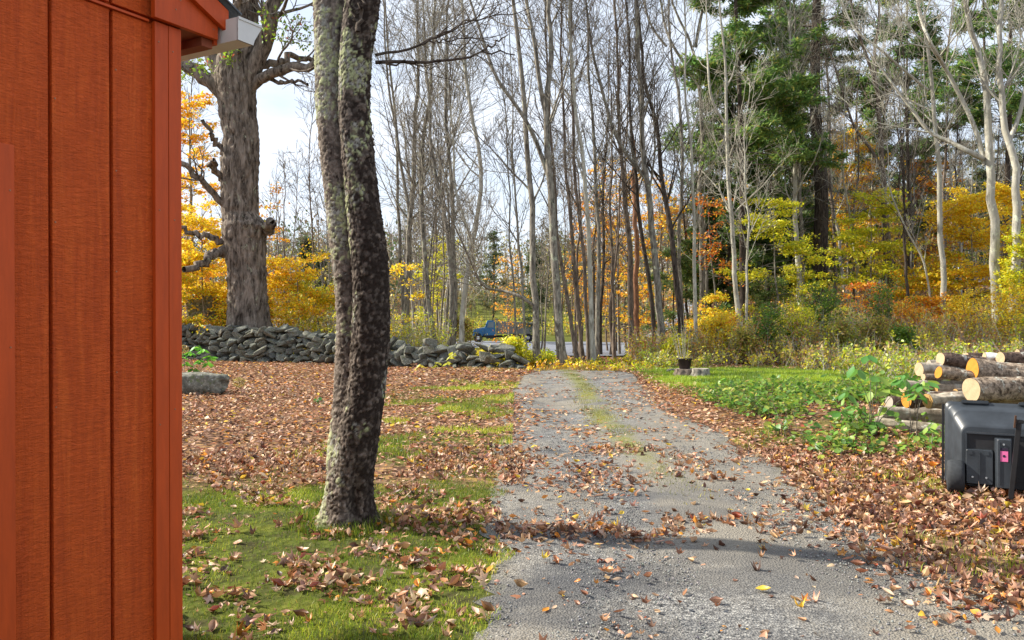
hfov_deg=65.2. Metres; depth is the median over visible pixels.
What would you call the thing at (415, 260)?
background tree
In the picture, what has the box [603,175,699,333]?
leafy tree
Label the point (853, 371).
broadleaf sapling
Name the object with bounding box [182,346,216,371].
garden plant
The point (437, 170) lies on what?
background tree
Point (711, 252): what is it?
leafy tree
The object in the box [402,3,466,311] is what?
background tree
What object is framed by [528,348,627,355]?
road apron
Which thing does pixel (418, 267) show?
background tree
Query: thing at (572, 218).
background tree
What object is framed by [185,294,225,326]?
shrub
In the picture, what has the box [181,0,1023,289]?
sky
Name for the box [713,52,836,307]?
hemlock tree
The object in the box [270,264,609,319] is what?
hedgerow thicket
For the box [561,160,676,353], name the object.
leafy tree
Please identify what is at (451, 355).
yellow weed
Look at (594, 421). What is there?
grass
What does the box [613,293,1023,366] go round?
wood edge weeds
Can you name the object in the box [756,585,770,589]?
fallen leaf
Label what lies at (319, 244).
background tree
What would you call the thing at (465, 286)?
bare tree
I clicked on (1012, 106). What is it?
white pine tree
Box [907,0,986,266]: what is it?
background tree
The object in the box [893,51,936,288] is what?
background tree
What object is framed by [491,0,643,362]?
bare tree
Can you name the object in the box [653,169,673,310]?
background tree
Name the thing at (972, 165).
background tree
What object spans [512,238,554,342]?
conifer tree
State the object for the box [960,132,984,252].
background tree
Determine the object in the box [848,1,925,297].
background tree
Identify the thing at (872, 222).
leafy tree
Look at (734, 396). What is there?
bank ground cover
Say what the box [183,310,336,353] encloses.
maple foot weeds
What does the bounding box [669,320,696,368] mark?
flower pot
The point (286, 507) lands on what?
grass
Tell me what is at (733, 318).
shrub
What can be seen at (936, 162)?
conifer tree
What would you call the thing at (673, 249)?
bare tree
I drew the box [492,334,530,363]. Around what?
shrub
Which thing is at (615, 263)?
background tree
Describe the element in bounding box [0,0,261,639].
shed
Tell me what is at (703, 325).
shrub
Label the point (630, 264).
bare tree
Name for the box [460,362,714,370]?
crest grass
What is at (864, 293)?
forest floor weeds
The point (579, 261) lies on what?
background tree
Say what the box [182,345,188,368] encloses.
dried flower
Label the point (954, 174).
background tree
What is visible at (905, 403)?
cut log
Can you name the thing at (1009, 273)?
leafy tree
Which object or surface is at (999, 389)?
cut log
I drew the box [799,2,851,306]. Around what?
background tree
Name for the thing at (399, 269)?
leafy tree
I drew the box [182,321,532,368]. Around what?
stone wall
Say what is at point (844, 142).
bare tree
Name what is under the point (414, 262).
background tree
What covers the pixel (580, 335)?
bare tree
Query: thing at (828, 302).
shrub
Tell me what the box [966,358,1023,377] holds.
cut log
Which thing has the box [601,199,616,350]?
background tree
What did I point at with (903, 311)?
shrub
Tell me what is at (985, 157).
bare tree
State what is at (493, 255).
conifer tree
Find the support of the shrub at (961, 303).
on the ground at (270, 565)
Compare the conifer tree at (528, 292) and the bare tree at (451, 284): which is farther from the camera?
the conifer tree at (528, 292)
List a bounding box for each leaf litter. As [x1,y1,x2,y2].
[182,382,940,450]
[182,436,1023,639]
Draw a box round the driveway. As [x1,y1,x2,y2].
[473,369,1023,639]
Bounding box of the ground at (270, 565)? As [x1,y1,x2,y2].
[182,269,1023,639]
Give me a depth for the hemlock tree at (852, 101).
57.23 m
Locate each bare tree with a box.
[370,0,426,337]
[371,0,491,338]
[372,0,461,340]
[373,0,597,366]
[379,0,468,345]
[383,0,520,353]
[385,0,517,344]
[413,0,599,365]
[456,0,564,355]
[458,0,546,336]
[490,0,582,360]
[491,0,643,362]
[505,0,615,359]
[525,0,617,360]
[530,12,641,356]
[552,0,690,341]
[566,1,652,358]
[569,0,675,342]
[575,0,683,358]
[593,0,731,337]
[620,0,747,339]
[629,0,738,318]
[644,0,733,333]
[656,0,798,325]
[715,50,780,326]
[748,0,846,302]
[754,1,846,301]
[769,0,914,309]
[795,0,993,329]
[801,37,868,304]
[808,15,887,320]
[832,0,1023,340]
[861,32,947,300]
[861,60,934,316]
[922,87,977,292]
[940,0,1023,316]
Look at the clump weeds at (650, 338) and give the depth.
27.04 m
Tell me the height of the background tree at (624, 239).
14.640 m
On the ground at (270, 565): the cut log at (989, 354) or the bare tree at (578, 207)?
the bare tree at (578, 207)
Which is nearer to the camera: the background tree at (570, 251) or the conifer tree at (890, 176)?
the background tree at (570, 251)
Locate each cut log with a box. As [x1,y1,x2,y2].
[874,417,941,433]
[878,406,941,423]
[885,396,936,408]
[899,380,962,391]
[901,390,957,408]
[915,362,965,375]
[921,374,948,379]
[922,391,1023,408]
[933,383,962,390]
[935,366,978,381]
[936,352,1004,368]
[962,376,1023,401]
[964,352,982,356]
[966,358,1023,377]
[982,352,997,357]
[996,352,1023,362]
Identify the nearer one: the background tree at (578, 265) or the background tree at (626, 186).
the background tree at (626, 186)
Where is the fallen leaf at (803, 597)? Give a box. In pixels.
[801,593,807,600]
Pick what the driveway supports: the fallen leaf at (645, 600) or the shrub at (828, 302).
the fallen leaf at (645, 600)
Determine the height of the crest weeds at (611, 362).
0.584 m
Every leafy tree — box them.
[181,90,226,302]
[182,200,227,324]
[182,254,226,349]
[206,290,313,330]
[209,182,298,283]
[266,238,335,338]
[278,274,336,333]
[389,261,431,337]
[392,236,473,344]
[482,251,531,332]
[491,305,529,344]
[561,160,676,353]
[561,193,627,312]
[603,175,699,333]
[677,288,742,335]
[685,192,743,308]
[715,196,851,319]
[770,254,845,315]
[802,111,916,295]
[817,187,936,317]
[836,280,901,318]
[876,246,976,312]
[892,157,972,267]
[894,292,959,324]
[908,185,1023,315]
[957,181,1023,317]
[989,224,1023,341]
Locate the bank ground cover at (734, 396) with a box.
[691,370,941,461]
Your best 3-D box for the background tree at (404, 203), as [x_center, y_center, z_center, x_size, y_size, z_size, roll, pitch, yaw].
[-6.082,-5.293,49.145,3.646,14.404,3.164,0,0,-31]
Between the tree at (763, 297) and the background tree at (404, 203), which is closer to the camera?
the tree at (763, 297)
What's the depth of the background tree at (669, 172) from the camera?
50.54 m
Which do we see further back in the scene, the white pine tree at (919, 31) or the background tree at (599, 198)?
the white pine tree at (919, 31)
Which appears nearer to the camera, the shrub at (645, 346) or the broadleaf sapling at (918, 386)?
the broadleaf sapling at (918, 386)
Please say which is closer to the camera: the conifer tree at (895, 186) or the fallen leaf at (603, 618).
the fallen leaf at (603, 618)
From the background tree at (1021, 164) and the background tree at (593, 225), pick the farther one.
the background tree at (1021, 164)
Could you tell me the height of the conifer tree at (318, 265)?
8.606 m
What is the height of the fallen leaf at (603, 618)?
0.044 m
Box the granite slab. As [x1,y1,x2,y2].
[182,372,229,394]
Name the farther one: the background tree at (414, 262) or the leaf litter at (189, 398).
the background tree at (414, 262)
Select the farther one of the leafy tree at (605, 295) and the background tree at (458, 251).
the background tree at (458, 251)
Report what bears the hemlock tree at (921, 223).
on the ground at (270, 565)
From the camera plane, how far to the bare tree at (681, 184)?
32.65 m
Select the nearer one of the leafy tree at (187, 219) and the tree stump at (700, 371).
the tree stump at (700, 371)
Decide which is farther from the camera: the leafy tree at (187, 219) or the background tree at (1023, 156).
the background tree at (1023, 156)
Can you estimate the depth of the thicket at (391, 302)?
58.79 m
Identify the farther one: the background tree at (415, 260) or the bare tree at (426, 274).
the background tree at (415, 260)
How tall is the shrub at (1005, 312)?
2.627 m
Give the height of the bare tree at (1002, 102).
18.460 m
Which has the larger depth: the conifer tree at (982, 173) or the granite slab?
the conifer tree at (982, 173)
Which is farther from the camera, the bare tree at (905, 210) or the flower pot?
the bare tree at (905, 210)
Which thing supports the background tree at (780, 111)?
on the ground at (270, 565)
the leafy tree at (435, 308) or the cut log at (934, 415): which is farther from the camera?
the leafy tree at (435, 308)
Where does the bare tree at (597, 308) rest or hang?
on the ground at (270, 565)
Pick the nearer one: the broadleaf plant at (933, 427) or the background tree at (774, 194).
the broadleaf plant at (933, 427)
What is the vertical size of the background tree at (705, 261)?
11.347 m
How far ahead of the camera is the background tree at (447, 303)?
33.93 m
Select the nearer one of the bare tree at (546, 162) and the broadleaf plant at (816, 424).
the broadleaf plant at (816, 424)
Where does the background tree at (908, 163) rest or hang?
on the ground at (270, 565)
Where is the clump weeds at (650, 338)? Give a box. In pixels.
[624,322,791,360]
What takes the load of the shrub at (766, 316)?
on the ground at (270, 565)
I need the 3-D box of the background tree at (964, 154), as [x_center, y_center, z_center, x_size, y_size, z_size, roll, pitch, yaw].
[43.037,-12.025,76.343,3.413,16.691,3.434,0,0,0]
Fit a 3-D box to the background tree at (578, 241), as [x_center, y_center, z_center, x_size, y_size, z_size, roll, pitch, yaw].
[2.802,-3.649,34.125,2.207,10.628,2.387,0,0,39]
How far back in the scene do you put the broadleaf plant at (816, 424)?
10.37 m
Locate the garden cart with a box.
[942,400,1023,499]
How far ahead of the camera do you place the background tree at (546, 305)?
35.19 m
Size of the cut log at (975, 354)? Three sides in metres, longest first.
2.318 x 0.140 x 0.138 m
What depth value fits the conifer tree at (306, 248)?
69.69 m
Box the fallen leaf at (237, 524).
[228,517,243,527]
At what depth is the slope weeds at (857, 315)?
30.51 m
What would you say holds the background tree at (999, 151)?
on the ground at (270, 565)
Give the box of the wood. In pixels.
[182,166,1022,319]
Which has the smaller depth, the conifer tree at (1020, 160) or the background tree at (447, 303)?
the background tree at (447, 303)
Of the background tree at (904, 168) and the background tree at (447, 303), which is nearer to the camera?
the background tree at (447, 303)
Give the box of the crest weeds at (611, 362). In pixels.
[524,354,673,370]
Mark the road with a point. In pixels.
(548, 344)
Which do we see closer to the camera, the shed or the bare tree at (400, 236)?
the shed
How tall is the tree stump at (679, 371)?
0.228 m
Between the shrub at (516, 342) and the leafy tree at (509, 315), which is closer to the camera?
the shrub at (516, 342)
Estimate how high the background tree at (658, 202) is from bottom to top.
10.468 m
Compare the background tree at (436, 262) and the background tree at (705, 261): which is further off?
the background tree at (436, 262)
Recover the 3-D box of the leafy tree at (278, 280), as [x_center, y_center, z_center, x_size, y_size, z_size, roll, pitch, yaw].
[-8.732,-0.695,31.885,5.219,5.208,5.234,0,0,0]
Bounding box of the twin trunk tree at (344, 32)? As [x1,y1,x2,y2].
[312,0,541,533]
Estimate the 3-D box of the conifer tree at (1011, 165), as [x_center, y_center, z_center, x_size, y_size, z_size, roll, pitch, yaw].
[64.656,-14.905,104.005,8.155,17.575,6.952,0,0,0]
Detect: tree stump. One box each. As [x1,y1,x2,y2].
[673,368,691,375]
[690,368,709,376]
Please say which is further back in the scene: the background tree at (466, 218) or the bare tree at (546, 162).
the background tree at (466, 218)
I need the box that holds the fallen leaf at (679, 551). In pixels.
[676,547,684,553]
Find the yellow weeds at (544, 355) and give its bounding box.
[476,343,556,366]
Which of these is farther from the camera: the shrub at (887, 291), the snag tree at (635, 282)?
the snag tree at (635, 282)
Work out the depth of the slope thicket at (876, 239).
57.09 m
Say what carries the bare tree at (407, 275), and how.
on the ground at (270, 565)
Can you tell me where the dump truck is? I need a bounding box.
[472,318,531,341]
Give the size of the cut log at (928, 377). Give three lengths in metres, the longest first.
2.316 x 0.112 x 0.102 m
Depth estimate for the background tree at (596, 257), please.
49.79 m
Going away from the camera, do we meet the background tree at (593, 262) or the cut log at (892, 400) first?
the cut log at (892, 400)
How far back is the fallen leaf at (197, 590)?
4.50 m
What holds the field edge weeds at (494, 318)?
on the ground at (270, 565)
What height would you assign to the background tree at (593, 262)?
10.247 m
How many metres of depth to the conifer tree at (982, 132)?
95.09 m
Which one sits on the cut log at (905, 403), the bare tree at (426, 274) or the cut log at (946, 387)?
the cut log at (946, 387)
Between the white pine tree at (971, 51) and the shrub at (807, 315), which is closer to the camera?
the shrub at (807, 315)
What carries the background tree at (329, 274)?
on the ground at (270, 565)
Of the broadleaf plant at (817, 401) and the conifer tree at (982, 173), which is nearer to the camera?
the broadleaf plant at (817, 401)
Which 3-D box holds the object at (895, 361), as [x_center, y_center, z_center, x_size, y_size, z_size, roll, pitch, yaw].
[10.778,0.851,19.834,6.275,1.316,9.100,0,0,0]
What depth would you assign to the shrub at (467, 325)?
29.94 m
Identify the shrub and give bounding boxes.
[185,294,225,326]
[446,310,489,354]
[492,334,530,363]
[634,335,658,354]
[657,331,689,364]
[690,316,715,344]
[696,311,740,352]
[714,309,739,332]
[730,324,767,362]
[745,299,792,351]
[776,305,830,351]
[793,278,854,335]
[823,315,857,354]
[844,314,898,354]
[863,274,926,330]
[885,322,924,359]
[890,300,929,334]
[938,286,988,338]
[975,277,1023,342]
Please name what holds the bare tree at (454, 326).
on the ground at (270, 565)
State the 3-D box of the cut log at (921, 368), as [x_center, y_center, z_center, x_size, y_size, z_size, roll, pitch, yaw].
[6.675,0.710,11.146,2.315,0.246,0.206,3,0,-12]
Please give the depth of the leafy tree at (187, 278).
29.94 m
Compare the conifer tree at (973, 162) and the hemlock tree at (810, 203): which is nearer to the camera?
the hemlock tree at (810, 203)
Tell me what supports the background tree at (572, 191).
on the ground at (270, 565)
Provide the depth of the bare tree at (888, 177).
32.03 m
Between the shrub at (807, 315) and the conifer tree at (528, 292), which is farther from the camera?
the conifer tree at (528, 292)
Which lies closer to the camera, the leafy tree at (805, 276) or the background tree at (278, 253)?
the leafy tree at (805, 276)
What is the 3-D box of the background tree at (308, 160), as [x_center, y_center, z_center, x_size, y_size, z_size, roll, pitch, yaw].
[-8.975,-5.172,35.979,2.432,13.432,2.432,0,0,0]
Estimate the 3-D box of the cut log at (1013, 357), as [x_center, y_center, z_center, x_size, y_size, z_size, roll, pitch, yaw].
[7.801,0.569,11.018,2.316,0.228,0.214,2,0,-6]
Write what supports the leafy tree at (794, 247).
on the ground at (270, 565)
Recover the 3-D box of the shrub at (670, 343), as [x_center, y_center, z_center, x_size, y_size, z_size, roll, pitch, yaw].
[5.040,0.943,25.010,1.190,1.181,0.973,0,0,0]
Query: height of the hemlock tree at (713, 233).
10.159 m
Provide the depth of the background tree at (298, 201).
48.20 m
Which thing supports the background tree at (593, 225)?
on the ground at (270, 565)
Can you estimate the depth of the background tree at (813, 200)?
46.19 m
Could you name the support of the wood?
on the ground at (270, 565)
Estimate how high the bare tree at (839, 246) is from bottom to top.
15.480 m
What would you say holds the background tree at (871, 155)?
on the ground at (270, 565)
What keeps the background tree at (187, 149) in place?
on the ground at (270, 565)
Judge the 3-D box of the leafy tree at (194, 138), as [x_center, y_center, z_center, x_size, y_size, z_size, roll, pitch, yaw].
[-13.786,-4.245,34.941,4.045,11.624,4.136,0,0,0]
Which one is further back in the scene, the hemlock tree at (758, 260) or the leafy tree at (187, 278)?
the hemlock tree at (758, 260)
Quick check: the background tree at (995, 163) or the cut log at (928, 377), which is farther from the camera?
the background tree at (995, 163)
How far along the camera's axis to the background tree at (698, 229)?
41.72 m
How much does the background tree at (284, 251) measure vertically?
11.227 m
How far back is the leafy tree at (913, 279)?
34.76 m
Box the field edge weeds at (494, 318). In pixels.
[465,311,620,334]
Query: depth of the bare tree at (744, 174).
30.44 m
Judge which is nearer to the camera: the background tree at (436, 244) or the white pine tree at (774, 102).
the white pine tree at (774, 102)
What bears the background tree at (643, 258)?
on the ground at (270, 565)
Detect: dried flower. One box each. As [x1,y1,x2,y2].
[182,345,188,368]
[233,377,244,392]
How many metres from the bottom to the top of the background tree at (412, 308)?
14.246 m
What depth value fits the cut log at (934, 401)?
9.97 m
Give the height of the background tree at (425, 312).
15.413 m
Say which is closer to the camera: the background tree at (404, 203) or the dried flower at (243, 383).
the dried flower at (243, 383)
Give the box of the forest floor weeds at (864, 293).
[615,273,1006,339]
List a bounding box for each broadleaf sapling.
[828,355,925,434]
[894,373,939,435]
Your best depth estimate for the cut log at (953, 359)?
10.94 m
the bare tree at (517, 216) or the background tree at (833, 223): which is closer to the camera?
the bare tree at (517, 216)
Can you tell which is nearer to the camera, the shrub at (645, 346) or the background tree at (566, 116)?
the shrub at (645, 346)
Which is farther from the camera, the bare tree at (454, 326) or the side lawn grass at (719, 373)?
the bare tree at (454, 326)
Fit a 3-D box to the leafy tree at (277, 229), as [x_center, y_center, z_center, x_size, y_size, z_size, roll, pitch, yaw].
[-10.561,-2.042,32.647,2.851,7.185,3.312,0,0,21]
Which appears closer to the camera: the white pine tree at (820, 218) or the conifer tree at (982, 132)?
the white pine tree at (820, 218)
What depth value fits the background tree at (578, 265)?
54.41 m
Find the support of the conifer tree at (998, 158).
on the ground at (270, 565)
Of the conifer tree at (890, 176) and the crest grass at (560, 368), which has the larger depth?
the conifer tree at (890, 176)
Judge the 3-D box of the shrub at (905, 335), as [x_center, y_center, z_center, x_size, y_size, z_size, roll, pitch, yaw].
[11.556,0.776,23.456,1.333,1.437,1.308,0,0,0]
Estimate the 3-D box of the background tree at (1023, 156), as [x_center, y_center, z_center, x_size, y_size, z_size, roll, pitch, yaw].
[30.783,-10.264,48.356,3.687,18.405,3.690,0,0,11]
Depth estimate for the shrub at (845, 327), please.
24.59 m
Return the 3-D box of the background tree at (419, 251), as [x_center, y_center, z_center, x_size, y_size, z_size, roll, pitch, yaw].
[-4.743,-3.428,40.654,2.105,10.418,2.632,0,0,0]
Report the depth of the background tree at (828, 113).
41.14 m
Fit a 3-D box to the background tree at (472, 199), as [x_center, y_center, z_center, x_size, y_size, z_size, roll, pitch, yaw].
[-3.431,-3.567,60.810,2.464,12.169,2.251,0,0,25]
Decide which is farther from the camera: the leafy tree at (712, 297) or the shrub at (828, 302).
the leafy tree at (712, 297)
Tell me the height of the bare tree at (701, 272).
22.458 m
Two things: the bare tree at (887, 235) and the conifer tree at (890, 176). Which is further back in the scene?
the conifer tree at (890, 176)
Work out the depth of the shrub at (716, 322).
25.37 m
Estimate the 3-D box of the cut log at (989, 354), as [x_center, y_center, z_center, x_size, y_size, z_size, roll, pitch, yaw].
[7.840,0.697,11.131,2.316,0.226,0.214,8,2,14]
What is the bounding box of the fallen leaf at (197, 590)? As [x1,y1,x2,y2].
[192,583,210,595]
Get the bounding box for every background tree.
[181,58,221,288]
[181,99,208,238]
[201,96,223,280]
[259,154,298,324]
[267,147,302,316]
[279,139,318,294]
[283,76,325,322]
[301,166,334,324]
[302,153,335,322]
[305,175,331,325]
[376,85,432,342]
[387,111,433,276]
[394,196,422,334]
[396,218,417,330]
[398,103,434,301]
[400,43,443,330]
[401,150,433,320]
[401,154,434,338]
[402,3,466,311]
[402,201,431,346]
[405,113,449,333]
[413,145,451,297]
[413,150,457,329]
[416,5,487,331]
[416,57,467,338]
[429,50,481,334]
[440,208,465,334]
[445,158,482,296]
[455,194,473,313]
[459,195,484,334]
[523,119,572,350]
[536,177,565,349]
[541,70,599,352]
[541,129,591,319]
[551,113,604,354]
[553,135,581,318]
[561,173,586,348]
[564,193,582,334]
[569,187,586,351]
[572,26,633,353]
[574,140,627,315]
[578,70,633,332]
[581,211,606,320]
[585,13,653,349]
[585,169,620,293]
[592,37,648,310]
[595,126,640,354]
[595,160,624,307]
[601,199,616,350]
[605,233,623,350]
[613,112,652,348]
[623,152,658,332]
[636,131,669,250]
[641,171,672,308]
[646,89,687,328]
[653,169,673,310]
[655,92,692,332]
[670,94,722,314]
[672,142,695,309]
[676,162,704,324]
[687,169,724,313]
[764,0,809,303]
[772,111,789,297]
[791,1,847,202]
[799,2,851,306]
[806,36,843,222]
[823,66,854,275]
[826,2,890,311]
[847,62,898,288]
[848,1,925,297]
[872,1,960,296]
[872,41,932,275]
[884,87,928,288]
[889,85,934,294]
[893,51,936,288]
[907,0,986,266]
[932,71,976,294]
[942,115,979,291]
[942,131,971,251]
[950,113,975,185]
[952,122,985,280]
[956,133,971,187]
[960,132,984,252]
[968,60,1023,255]
[979,31,1023,191]
[979,112,1004,289]
[982,119,1014,251]
[992,108,1010,219]
[1002,81,1023,217]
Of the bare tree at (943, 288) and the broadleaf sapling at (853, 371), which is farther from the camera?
the bare tree at (943, 288)
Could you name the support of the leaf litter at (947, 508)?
on the ground at (270, 565)
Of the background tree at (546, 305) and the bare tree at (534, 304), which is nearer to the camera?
the bare tree at (534, 304)
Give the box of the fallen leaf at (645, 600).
[640,595,651,603]
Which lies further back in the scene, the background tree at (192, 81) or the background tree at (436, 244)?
the background tree at (436, 244)
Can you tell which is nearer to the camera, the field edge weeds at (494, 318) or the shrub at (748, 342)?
the shrub at (748, 342)
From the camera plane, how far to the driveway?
5.12 m
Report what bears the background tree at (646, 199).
on the ground at (270, 565)
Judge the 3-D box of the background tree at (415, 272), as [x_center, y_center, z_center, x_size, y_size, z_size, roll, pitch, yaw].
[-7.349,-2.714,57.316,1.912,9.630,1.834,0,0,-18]
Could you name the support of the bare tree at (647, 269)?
on the ground at (270, 565)
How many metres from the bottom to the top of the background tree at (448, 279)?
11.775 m
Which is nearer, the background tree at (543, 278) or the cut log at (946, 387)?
the cut log at (946, 387)
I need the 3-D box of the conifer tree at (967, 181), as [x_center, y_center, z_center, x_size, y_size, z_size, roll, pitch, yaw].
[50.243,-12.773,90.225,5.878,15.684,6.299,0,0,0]
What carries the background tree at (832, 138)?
on the ground at (270, 565)
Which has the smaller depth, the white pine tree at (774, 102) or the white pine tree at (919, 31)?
the white pine tree at (774, 102)
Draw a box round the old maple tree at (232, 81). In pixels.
[181,0,391,335]
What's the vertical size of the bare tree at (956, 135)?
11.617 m
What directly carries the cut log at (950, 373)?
on the cut log at (934, 401)
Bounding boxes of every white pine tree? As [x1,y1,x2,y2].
[660,0,853,322]
[713,0,833,250]
[759,0,882,313]
[855,0,965,288]
[910,0,1023,309]
[940,0,1023,260]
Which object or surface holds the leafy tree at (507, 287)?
on the ground at (270, 565)
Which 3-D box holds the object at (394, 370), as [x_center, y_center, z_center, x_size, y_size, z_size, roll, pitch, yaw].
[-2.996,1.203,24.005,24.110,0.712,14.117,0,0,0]
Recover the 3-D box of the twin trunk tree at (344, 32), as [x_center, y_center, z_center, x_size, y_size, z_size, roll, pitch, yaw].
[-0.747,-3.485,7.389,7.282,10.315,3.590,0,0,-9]
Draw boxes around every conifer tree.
[290,235,327,327]
[311,246,334,325]
[475,229,509,318]
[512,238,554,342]
[851,135,899,243]
[867,125,898,234]
[890,171,901,268]
[923,135,948,216]
[945,184,969,268]
[948,137,976,251]
[963,140,981,257]
[963,166,989,277]
[973,129,999,257]
[973,134,1011,256]
[998,126,1023,221]
[1001,141,1023,266]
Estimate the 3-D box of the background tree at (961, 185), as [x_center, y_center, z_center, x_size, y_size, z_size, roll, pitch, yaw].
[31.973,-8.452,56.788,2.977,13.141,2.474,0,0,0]
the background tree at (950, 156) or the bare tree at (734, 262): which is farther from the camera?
the background tree at (950, 156)
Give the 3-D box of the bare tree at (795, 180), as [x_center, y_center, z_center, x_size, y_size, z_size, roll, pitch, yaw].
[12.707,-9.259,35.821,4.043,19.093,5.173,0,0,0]
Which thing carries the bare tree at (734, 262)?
on the ground at (270, 565)
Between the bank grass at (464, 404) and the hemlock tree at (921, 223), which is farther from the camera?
the hemlock tree at (921, 223)
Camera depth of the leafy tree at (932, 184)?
57.15 m
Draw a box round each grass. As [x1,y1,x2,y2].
[182,458,514,639]
[266,379,520,457]
[276,504,402,542]
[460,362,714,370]
[558,370,719,507]
[625,363,920,394]
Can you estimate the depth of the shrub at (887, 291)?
28.00 m
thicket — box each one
[182,265,459,336]
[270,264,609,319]
[568,154,1023,342]
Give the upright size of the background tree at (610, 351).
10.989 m
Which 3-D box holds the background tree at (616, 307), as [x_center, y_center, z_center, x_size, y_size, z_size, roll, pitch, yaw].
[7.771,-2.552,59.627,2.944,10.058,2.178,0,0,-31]
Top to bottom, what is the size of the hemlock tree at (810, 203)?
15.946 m
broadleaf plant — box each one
[759,398,824,413]
[809,422,835,431]
[897,422,941,451]
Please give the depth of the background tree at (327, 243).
35.13 m
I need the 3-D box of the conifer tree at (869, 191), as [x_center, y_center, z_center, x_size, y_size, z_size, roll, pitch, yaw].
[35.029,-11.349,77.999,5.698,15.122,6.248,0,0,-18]
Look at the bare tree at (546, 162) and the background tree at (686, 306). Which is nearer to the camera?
the bare tree at (546, 162)
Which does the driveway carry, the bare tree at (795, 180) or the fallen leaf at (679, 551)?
the fallen leaf at (679, 551)
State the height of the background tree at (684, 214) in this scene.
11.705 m
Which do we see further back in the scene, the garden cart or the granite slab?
the granite slab
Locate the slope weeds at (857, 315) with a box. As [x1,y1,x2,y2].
[727,287,1022,345]
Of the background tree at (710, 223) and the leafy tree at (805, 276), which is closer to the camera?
the leafy tree at (805, 276)
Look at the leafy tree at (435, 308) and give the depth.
44.72 m
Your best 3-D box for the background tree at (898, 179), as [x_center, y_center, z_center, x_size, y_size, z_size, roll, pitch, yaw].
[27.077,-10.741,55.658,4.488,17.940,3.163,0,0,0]
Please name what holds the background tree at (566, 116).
on the ground at (270, 565)
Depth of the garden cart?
6.77 m
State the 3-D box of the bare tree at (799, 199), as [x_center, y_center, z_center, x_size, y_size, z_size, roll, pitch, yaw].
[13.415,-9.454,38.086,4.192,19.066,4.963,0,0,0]
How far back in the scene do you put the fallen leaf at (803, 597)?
4.35 m
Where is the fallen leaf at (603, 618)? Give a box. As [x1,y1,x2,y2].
[599,613,609,620]
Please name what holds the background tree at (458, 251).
on the ground at (270, 565)
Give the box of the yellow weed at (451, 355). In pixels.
[443,352,455,367]
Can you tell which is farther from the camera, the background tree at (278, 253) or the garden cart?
the background tree at (278, 253)
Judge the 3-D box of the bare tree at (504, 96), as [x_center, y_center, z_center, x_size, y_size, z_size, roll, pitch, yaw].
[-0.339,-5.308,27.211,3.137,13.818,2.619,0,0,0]
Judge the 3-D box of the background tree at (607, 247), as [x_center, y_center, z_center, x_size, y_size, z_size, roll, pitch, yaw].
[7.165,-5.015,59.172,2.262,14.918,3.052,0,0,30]
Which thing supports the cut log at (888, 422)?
on the ground at (270, 565)
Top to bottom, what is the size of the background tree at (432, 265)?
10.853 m
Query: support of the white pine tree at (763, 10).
on the ground at (270, 565)
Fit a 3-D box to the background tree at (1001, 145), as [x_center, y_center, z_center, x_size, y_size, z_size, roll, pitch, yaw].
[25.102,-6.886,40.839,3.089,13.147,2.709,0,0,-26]
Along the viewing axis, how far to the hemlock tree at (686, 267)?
33.58 m
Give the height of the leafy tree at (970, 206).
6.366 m
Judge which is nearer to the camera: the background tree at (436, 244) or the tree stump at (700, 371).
the tree stump at (700, 371)
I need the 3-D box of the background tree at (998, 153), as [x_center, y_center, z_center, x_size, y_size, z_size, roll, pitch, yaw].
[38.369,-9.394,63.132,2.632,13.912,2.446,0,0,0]
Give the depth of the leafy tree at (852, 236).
35.73 m
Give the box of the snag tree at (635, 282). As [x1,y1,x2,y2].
[631,134,639,346]
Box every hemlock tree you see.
[640,244,701,340]
[665,18,790,313]
[670,145,750,318]
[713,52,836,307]
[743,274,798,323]
[753,32,845,300]
[810,55,896,289]
[876,134,971,284]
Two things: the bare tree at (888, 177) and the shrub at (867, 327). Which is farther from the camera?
the bare tree at (888, 177)
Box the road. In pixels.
[275,276,1022,348]
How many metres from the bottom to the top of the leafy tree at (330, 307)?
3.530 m
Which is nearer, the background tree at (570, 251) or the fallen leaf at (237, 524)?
the fallen leaf at (237, 524)
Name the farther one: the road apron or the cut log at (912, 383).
the road apron
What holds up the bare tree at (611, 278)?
on the ground at (270, 565)
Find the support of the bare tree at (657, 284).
on the ground at (270, 565)
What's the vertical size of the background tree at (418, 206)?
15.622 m
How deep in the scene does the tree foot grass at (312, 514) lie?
5.92 m
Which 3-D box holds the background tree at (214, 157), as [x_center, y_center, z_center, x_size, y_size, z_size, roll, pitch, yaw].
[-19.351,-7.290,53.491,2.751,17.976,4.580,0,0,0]
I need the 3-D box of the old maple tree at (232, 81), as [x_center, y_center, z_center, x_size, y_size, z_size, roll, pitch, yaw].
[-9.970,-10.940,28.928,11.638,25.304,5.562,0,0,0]
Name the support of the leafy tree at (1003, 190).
on the ground at (270, 565)
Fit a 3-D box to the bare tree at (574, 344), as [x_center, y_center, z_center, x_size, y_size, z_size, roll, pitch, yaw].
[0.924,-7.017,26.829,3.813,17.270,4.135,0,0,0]

